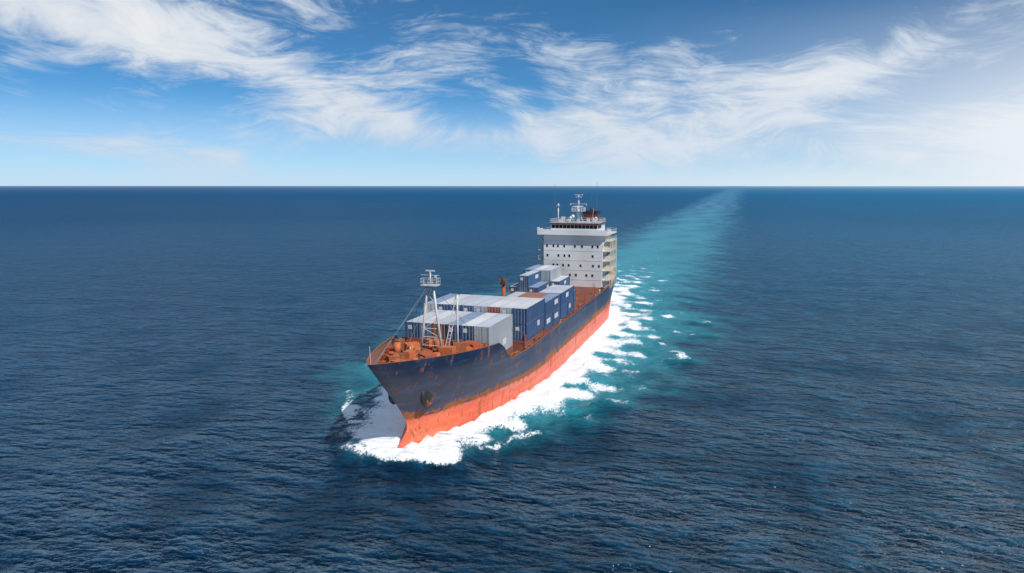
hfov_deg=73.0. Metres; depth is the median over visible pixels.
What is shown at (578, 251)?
superstructure
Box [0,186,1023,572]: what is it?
sea
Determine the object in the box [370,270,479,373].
foremast
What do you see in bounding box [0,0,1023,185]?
sky
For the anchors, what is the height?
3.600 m
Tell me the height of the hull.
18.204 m
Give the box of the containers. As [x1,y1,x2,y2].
[405,265,575,349]
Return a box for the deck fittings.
[499,276,615,356]
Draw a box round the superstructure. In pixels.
[537,194,616,287]
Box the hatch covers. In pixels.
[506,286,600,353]
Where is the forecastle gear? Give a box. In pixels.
[369,337,485,363]
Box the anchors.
[388,391,432,407]
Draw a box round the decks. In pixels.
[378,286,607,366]
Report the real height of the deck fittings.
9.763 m
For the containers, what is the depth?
128.14 m
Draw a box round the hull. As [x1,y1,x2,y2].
[366,280,613,447]

